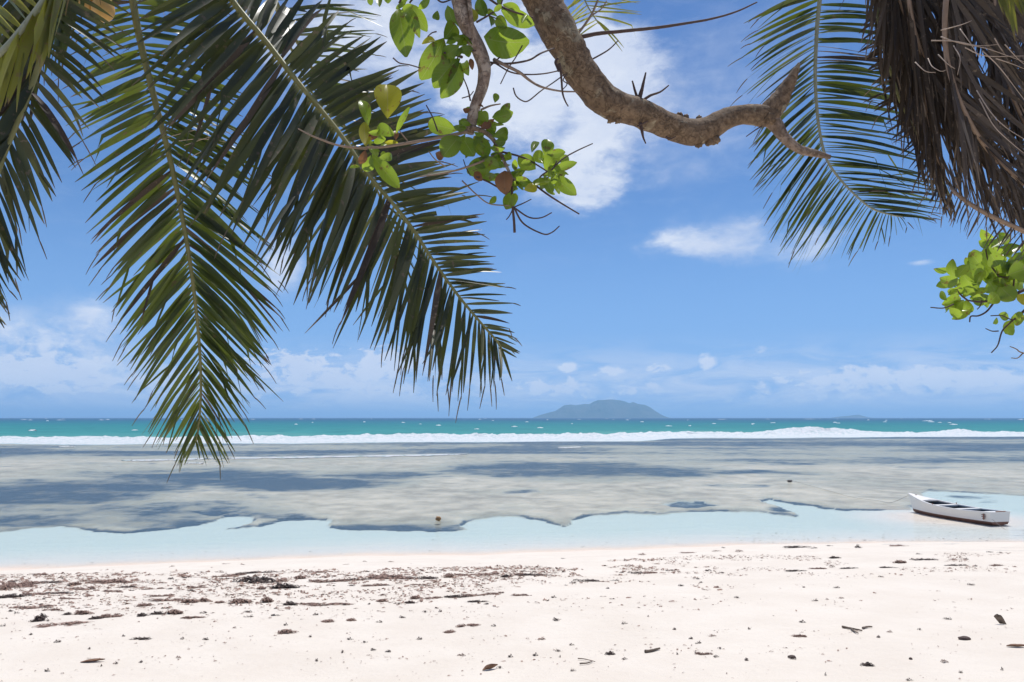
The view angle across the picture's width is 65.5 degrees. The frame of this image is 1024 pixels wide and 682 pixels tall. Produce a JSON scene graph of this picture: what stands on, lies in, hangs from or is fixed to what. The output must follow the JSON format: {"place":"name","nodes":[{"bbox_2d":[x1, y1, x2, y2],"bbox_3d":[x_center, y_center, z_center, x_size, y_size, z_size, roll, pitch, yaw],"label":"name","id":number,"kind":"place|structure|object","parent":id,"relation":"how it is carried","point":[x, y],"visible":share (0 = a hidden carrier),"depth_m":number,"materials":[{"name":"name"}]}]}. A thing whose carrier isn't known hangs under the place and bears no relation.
{"place":"outdoors","nodes":[
{"label":"outdoors","id":0,"kind":"place"},
{"bbox_2d":[30,532,990,562],"bbox_3d":[1.484,5.755,22.436,28.477,0.018,3.654,1,-6,-12],"label":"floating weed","id":1,"kind":"object","parent":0,"point":[678,544],"visible":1,"depth_m":23.48,"materials":[{"name":"plant"}]},
{"bbox_2d":[0,437,1023,681],"bbox_3d":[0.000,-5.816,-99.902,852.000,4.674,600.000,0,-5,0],"label":"beach","id":2,"kind":"structure","parent":0,"point":[114,509],"depth_m":15.12,"materials":[{"name":"white sand"}]},
{"bbox_2d":[0,584,11,589],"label":"seaweed","id":3,"kind":"object","parent":2,"relation":"on","point":[4,587],"visible":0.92,"depth_m":10.50,"materials":[{"name":"brown plant"}]},
{"bbox_2d":[0,593,32,597],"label":"seaweed","id":4,"kind":"object","parent":2,"relation":"on","point":[12,595],"visible":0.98,"depth_m":9.45,"materials":[{"name":"brown plant"}]},
{"bbox_2d":[0,582,36,587],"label":"seaweed","id":5,"kind":"object","parent":2,"relation":"on","point":[21,585],"visible":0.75,"depth_m":10.86,"materials":[{"name":"brown plant"}]},
{"bbox_2d":[1,580,44,584],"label":"seaweed","id":6,"kind":"object","parent":2,"relation":"on","point":[28,582],"visible":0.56,"depth_m":11.32,"materials":[{"name":"brown plant"}]},
{"bbox_2d":[8,604,56,608],"bbox_3d":[-5.239,2.882,8.617,0.528,0.031,0.171,1,0,-8],"label":"seaweed","id":7,"kind":"object","parent":2,"relation":"on","point":[29,607],"visible":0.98,"depth_m":8.64,"materials":[{"name":"brown plant"}]},
{"bbox_2d":[22,592,45,594],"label":"seaweed","id":8,"kind":"object","parent":2,"relation":"on","point":[38,593],"visible":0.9,"depth_m":9.65,"materials":[{"name":"brown plant"}]},
{"bbox_2d":[28,613,48,621],"bbox_3d":[-4.669,2.729,7.857,0.148,0.081,0.190,-1,-1,14],"label":"seaweed","id":9,"kind":"object","parent":2,"relation":"on","point":[41,617],"visible":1,"depth_m":7.83,"materials":[{"name":"brown plant"}]},
{"bbox_2d":[42,608,58,610],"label":"seaweed","id":10,"kind":"object","parent":2,"relation":"on","point":[53,609],"visible":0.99,"depth_m":8.49,"materials":[{"name":"brown plant"}]},
{"bbox_2d":[42,580,63,583],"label":"seaweed","id":11,"kind":"object","parent":2,"relation":"on","point":[52,581],"visible":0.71,"depth_m":11.37,"materials":[{"name":"brown plant"}]},
{"bbox_2d":[43,591,75,593],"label":"seaweed","id":12,"kind":"object","parent":2,"relation":"on","point":[57,593],"visible":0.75,"depth_m":9.79,"materials":[{"name":"brown plant"}]},
{"bbox_2d":[34,621,94,627],"bbox_3d":[-4.283,2.699,7.575,0.550,0.029,0.235,1,0,-6],"label":"seaweed","id":13,"kind":"object","parent":2,"relation":"on","point":[45,625],"visible":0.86,"depth_m":7.58,"materials":[{"name":"brown plant"}]},
{"bbox_2d":[65,582,80,585],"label":"seaweed","id":14,"kind":"object","parent":2,"relation":"on","point":[73,583],"visible":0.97,"depth_m":10.84,"materials":[{"name":"brown plant"}]},
{"bbox_2d":[69,586,96,589],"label":"seaweed","id":15,"kind":"object","parent":2,"relation":"on","point":[82,588],"visible":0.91,"depth_m":10.29,"materials":[{"name":"brown plant"}]},
{"bbox_2d":[74,610,94,614],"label":"seaweed","id":16,"kind":"object","parent":2,"relation":"on","point":[83,612],"visible":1,"depth_m":8.21,"materials":[{"name":"brown plant"}]},
{"bbox_2d":[80,658,104,662],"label":"fallen leaf","id":17,"kind":"object","parent":2,"relation":"on","point":[93,660],"visible":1,"depth_m":6.09,"materials":[{"name":"brown plant"}]},
{"bbox_2d":[88,616,103,619],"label":"seaweed","id":18,"kind":"object","parent":2,"relation":"on","point":[94,617],"visible":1,"depth_m":7.89,"materials":[{"name":"brown plant"}]},
{"bbox_2d":[86,580,111,583],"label":"seaweed","id":19,"kind":"object","parent":2,"relation":"on","point":[100,581],"visible":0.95,"depth_m":11.06,"materials":[{"name":"brown plant"}]},
{"bbox_2d":[99,613,123,617],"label":"seaweed","id":20,"kind":"object","parent":2,"relation":"on","point":[111,616],"visible":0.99,"depth_m":7.98,"materials":[{"name":"brown plant"}]},
{"bbox_2d":[102,589,122,592],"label":"seaweed","id":21,"kind":"object","parent":2,"relation":"on","point":[117,591],"visible":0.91,"depth_m":10.00,"materials":[{"name":"brown plant"}]},
{"bbox_2d":[107,579,134,582],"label":"seaweed","id":22,"kind":"object","parent":2,"relation":"on","point":[118,581],"visible":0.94,"depth_m":11.13,"materials":[{"name":"brown plant"}]},
{"bbox_2d":[115,585,136,587],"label":"seaweed","id":23,"kind":"object","parent":2,"relation":"on","point":[125,586],"visible":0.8,"depth_m":10.47,"materials":[{"name":"brown plant"}]},
{"bbox_2d":[130,637,149,639],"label":"seaweed","id":24,"kind":"object","parent":2,"relation":"on","point":[141,638],"visible":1,"depth_m":6.86,"materials":[{"name":"brown plant"}]},
{"bbox_2d":[133,603,152,606],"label":"seaweed","id":25,"kind":"object","parent":2,"relation":"on","point":[144,604],"visible":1,"depth_m":8.63,"materials":[{"name":"brown plant"}]},
{"bbox_2d":[149,611,165,614],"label":"seaweed","id":26,"kind":"object","parent":2,"relation":"on","point":[157,613],"visible":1,"depth_m":8.09,"materials":[{"name":"brown plant"}]},
{"bbox_2d":[147,594,175,596],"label":"seaweed","id":27,"kind":"object","parent":2,"relation":"on","point":[159,595],"visible":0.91,"depth_m":9.36,"materials":[{"name":"brown plant"}]},
{"bbox_2d":[147,598,186,601],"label":"seaweed","id":28,"kind":"object","parent":2,"relation":"on","point":[167,599],"visible":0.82,"depth_m":8.98,"materials":[{"name":"brown plant"}]},
{"bbox_2d":[165,609,183,614],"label":"seaweed","id":29,"kind":"object","parent":2,"relation":"on","point":[174,611],"visible":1,"depth_m":8.09,"materials":[{"name":"brown plant"}]},
{"bbox_2d":[181,598,198,602],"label":"seaweed","id":30,"kind":"object","parent":2,"relation":"on","point":[190,601],"visible":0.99,"depth_m":8.79,"materials":[{"name":"brown plant"}]},
{"bbox_2d":[181,616,204,618],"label":"seaweed","id":31,"kind":"object","parent":2,"relation":"on","point":[187,617],"visible":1,"depth_m":7.84,"materials":[{"name":"brown plant"}]},
{"bbox_2d":[198,598,211,601],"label":"seaweed","id":32,"kind":"object","parent":2,"relation":"on","point":[203,599],"visible":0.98,"depth_m":8.90,"materials":[{"name":"brown plant"}]},
{"bbox_2d":[226,573,244,575],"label":"seaweed","id":33,"kind":"object","parent":2,"relation":"on","point":[234,574],"visible":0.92,"depth_m":11.69,"materials":[{"name":"brown plant"}]},
{"bbox_2d":[228,598,252,603],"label":"seaweed","id":34,"kind":"object","parent":2,"relation":"on","point":[240,600],"visible":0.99,"depth_m":8.83,"materials":[{"name":"brown plant"}]},
{"bbox_2d":[232,575,278,583],"bbox_3d":[-3.414,3.183,10.610,0.756,0.072,0.368,-1,0,13],"label":"seaweed","id":35,"kind":"object","parent":2,"relation":"on","point":[258,579],"visible":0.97,"depth_m":10.62,"materials":[{"name":"black plant"}]},
{"bbox_2d":[235,571,277,573],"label":"seaweed","id":36,"kind":"object","parent":2,"relation":"on","point":[252,572],"visible":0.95,"depth_m":12.02,"materials":[{"name":"brown plant"}]},
{"bbox_2d":[260,597,271,602],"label":"seaweed","id":37,"kind":"object","parent":2,"relation":"on","point":[267,599],"visible":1,"depth_m":8.88,"materials":[{"name":"brown plant"}]},
{"bbox_2d":[275,578,287,581],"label":"seaweed","id":38,"kind":"object","parent":2,"relation":"on","point":[282,579],"visible":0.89,"depth_m":10.70,"materials":[{"name":"brown plant"}]},
{"bbox_2d":[271,583,299,588],"bbox_3d":[-2.875,3.087,10.056,0.413,0.073,0.252,1,-11,-7],"label":"seaweed","id":39,"kind":"object","parent":2,"relation":"on","point":[282,585],"visible":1,"depth_m":10.00,"materials":[{"name":"black plant"}]},
{"bbox_2d":[277,629,298,634],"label":"seaweed","id":40,"kind":"object","parent":2,"relation":"on","point":[283,631],"visible":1,"depth_m":7.12,"materials":[{"name":"brown plant"}]},
{"bbox_2d":[282,601,297,605],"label":"seaweed","id":41,"kind":"object","parent":2,"relation":"on","point":[291,603],"visible":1,"depth_m":8.64,"materials":[{"name":"brown plant"}]},
{"bbox_2d":[294,575,305,578],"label":"seaweed","id":42,"kind":"object","parent":2,"relation":"on","point":[300,577],"visible":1,"depth_m":11.05,"materials":[{"name":"brown plant"}]},
{"bbox_2d":[0,0,641,481],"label":"coconut palm","id":43,"kind":"object","parent":2,"relation":"on","point":[34,32],"visible":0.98,"depth_m":4.08,"materials":[{"name":"green plant"}]},
{"bbox_2d":[298,602,354,605],"bbox_3d":[-2.010,2.862,8.676,0.658,0.027,0.284,1,-11,-8],"label":"seaweed","id":44,"kind":"object","parent":2,"relation":"on","point":[322,603],"visible":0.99,"depth_m":8.66,"materials":[{"name":"brown plant"}]},
{"bbox_2d":[322,618,334,622],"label":"seaweed","id":45,"kind":"object","parent":2,"relation":"on","point":[328,620],"visible":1,"depth_m":7.63,"materials":[{"name":"brown plant"}]},
{"bbox_2d":[307,579,349,582],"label":"seaweed","id":46,"kind":"object","parent":2,"relation":"on","point":[326,581],"visible":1,"depth_m":10.63,"materials":[{"name":"brown plant"}]},
{"bbox_2d":[362,583,388,586],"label":"seaweed","id":47,"kind":"object","parent":2,"relation":"on","point":[377,584],"visible":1,"depth_m":10.11,"materials":[{"name":"brown plant"}]},
{"bbox_2d":[375,599,387,601],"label":"seaweed","id":48,"kind":"object","parent":2,"relation":"on","point":[382,600],"visible":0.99,"depth_m":8.82,"materials":[{"name":"brown plant"}]},
{"bbox_2d":[365,574,412,579],"bbox_3d":[-1.689,3.246,10.938,0.736,0.059,0.367,1,0,-8],"label":"seaweed","id":49,"kind":"object","parent":2,"relation":"on","point":[397,576],"visible":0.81,"depth_m":10.94,"materials":[{"name":"brown plant"}]},
{"bbox_2d":[406,576,438,578],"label":"seaweed","id":50,"kind":"object","parent":2,"relation":"on","point":[425,577],"visible":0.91,"depth_m":10.96,"materials":[{"name":"brown plant"}]},
{"bbox_2d":[441,573,454,577],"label":"seaweed","id":51,"kind":"object","parent":2,"relation":"on","point":[449,575],"visible":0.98,"depth_m":11.08,"materials":[{"name":"brown plant"}]},
{"bbox_2d":[443,594,469,597],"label":"seaweed","id":52,"kind":"object","parent":2,"relation":"on","point":[456,596],"visible":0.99,"depth_m":9.04,"materials":[{"name":"brown plant"}]},
{"bbox_2d":[455,623,481,626],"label":"seaweed","id":53,"kind":"object","parent":2,"relation":"on","point":[464,625],"visible":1,"depth_m":7.33,"materials":[{"name":"brown plant"}]},
{"bbox_2d":[460,593,494,596],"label":"seaweed","id":54,"kind":"object","parent":2,"relation":"on","point":[475,594],"visible":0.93,"depth_m":9.13,"materials":[{"name":"brown plant"}]},
{"bbox_2d":[467,600,488,601],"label":"seaweed","id":55,"kind":"object","parent":2,"relation":"on","point":[477,601],"visible":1,"depth_m":8.62,"materials":[{"name":"brown plant"}]},
{"bbox_2d":[475,572,499,575],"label":"seaweed","id":56,"kind":"object","parent":2,"relation":"on","point":[486,574],"visible":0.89,"depth_m":11.21,"materials":[{"name":"brown plant"}]},
{"bbox_2d":[482,664,497,669],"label":"fallen leaf","id":57,"kind":"object","parent":2,"relation":"on","point":[489,666],"visible":1,"depth_m":5.79,"materials":[{"name":"brown plant"}]},
{"bbox_2d":[0,552,1016,681],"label":"beach litter","id":58,"kind":"object","parent":2,"relation":"on","point":[327,574],"visible":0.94,"depth_m":10.67,"materials":[{"name":"brown plant"}]},
{"bbox_2d":[511,593,531,595],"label":"seaweed","id":59,"kind":"object","parent":2,"relation":"on","point":[520,595],"visible":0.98,"depth_m":8.99,"materials":[{"name":"brown plant"}]},
{"bbox_2d":[516,573,549,575],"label":"seaweed","id":60,"kind":"object","parent":2,"relation":"on","point":[526,574],"visible":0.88,"depth_m":10.99,"materials":[{"name":"brown plant"}]},
{"bbox_2d":[298,0,830,234],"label":"broadleaf tree","id":61,"kind":"object","parent":2,"relation":"on","point":[590,84],"visible":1,"depth_m":3.35,"materials":[{"name":"green plant"}]},
{"bbox_2d":[573,579,599,581],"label":"seaweed","id":62,"kind":"object","parent":2,"relation":"on","point":[592,580],"visible":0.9,"depth_m":10.29,"materials":[{"name":"brown plant"}]},
{"bbox_2d":[604,651,615,654],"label":"seaweed","id":63,"kind":"object","parent":2,"relation":"on","point":[609,653],"visible":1,"depth_m":6.22,"materials":[{"name":"brown plant"}]},
{"bbox_2d":[644,647,659,652],"bbox_3d":[1.115,2.442,6.294,0.165,0.026,0.031,4,-7,-33],"label":"driftwood stick","id":64,"kind":"object","parent":2,"relation":"on","point":[650,650],"visible":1,"depth_m":6.27,"materials":[{"name":"brown wood"}]},
{"bbox_2d":[695,652,711,654],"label":"seaweed","id":65,"kind":"object","parent":2,"relation":"on","point":[702,653],"visible":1,"depth_m":6.16,"materials":[{"name":"brown plant"}]},
{"bbox_2d":[783,545,809,547],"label":"seaweed","id":66,"kind":"object","parent":2,"relation":"on","point":[794,546],"visible":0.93,"depth_m":16.28,"materials":[{"name":"brown plant"}]},
{"bbox_2d":[842,625,861,630],"bbox_3d":[2.978,2.518,6.969,0.020,0.025,0.193,4,-7,-34],"label":"driftwood stick","id":67,"kind":"object","parent":2,"relation":"on","point":[846,627],"visible":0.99,"depth_m":6.98,"materials":[{"name":"brown wood"}]},
{"bbox_2d":[860,662,873,666],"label":"seaweed","id":68,"kind":"object","parent":2,"relation":"on","point":[866,664],"visible":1,"depth_m":5.79,"materials":[{"name":"black plant"}]},
{"bbox_2d":[729,0,1023,268],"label":"coconut palm","id":69,"kind":"object","parent":2,"relation":"on","point":[929,81],"visible":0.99,"depth_m":4.11,"materials":[{"name":"green plant"}]},
{"bbox_2d":[890,560,906,563],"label":"seaweed","id":70,"kind":"object","parent":2,"relation":"on","point":[899,561],"visible":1,"depth_m":11.82,"materials":[{"name":"brown plant"}]},
{"bbox_2d":[911,558,937,560],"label":"seaweed","id":71,"kind":"object","parent":2,"relation":"on","point":[923,559],"visible":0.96,"depth_m":12.08,"materials":[{"name":"brown plant"}]},
{"bbox_2d":[958,636,970,639],"bbox_3d":[3.708,2.439,6.521,0.096,0.039,0.077,0,-5,0],"label":"stone","id":72,"kind":"object","parent":2,"relation":"on","point":[964,638],"visible":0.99,"depth_m":6.50,"materials":[{"name":"grey stone"}]},
{"bbox_2d":[930,229,1023,358],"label":"broadleaf tree","id":73,"kind":"object","parent":2,"relation":"on","point":[997,273],"visible":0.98,"depth_m":4.93,"materials":[{"name":"green plant"}]},
{"bbox_2d":[994,614,1005,623],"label":"fallen leaf","id":74,"kind":"object","parent":2,"relation":"on","point":[999,619],"visible":1,"depth_m":7.12,"materials":[{"name":"brown plant"}]},
{"bbox_2d":[1006,644,1023,646],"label":"fallen leaf","id":75,"kind":"object","parent":2,"relation":"on","point":[1017,645],"visible":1,"depth_m":6.22,"materials":[{"name":"brown plant"}]},
{"bbox_2d":[0,418,1023,437],"bbox_3d":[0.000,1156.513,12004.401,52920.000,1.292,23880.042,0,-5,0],"label":"sea","id":76,"kind":"structure","parent":0,"point":[75,427],"depth_m":358.64,"materials":[{"name":"teal liquid"}]},
{"bbox_2d":[0,426,1023,444],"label":"breaking surf","id":77,"kind":"structure","parent":76,"relation":"on","point":[807,432],"depth_m":131.72,"materials":[{"name":"liquid"}]},
{"bbox_2d":[22,418,1022,430],"bbox_3d":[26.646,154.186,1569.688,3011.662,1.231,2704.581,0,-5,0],"label":"whitecaps","id":78,"kind":"object","parent":76,"relation":"on","point":[572,423],"visible":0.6,"depth_m":546.14,"materials":[{"name":"liquid"}]},
{"bbox_2d":[0,0,1023,417],"label":"sky","id":79,"kind":"structure","parent":0,"point":[668,291],"materials":[{"name":"blue"}]},
{"bbox_2d":[533,399,668,417],"bbox_3d":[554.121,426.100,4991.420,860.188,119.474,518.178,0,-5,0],"label":"island","id":80,"kind":"structure","parent":0,"point":[610,408],"depth_m":4853.42,"materials":[{"name":"blue"}]},
{"bbox_2d":[833,415,869,417],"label":"island","id":81,"kind":"structure","parent":0,"point":[856,416],"depth_m":5528.28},
{"label":"water","id":82,"kind":"structure","parent":0,"visible":0},
{"bbox_2d":[59,446,580,463],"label":"foam line","id":83,"kind":"object","parent":82,"relation":"on","point":[295,456],"visible":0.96,"depth_m":71.58,"materials":[{"name":"white liquid"}]},
{"bbox_2d":[908,493,1009,525],"bbox_3d":[15.939,6.114,28.886,1.119,0.810,4.314,1,-6,-13],"label":"rowing boat","id":84,"kind":"object","parent":82,"relation":"on","point":[928,506],"visible":0.94,"depth_m":28.20,"materials":[{"name":"white paint"}]}
]}

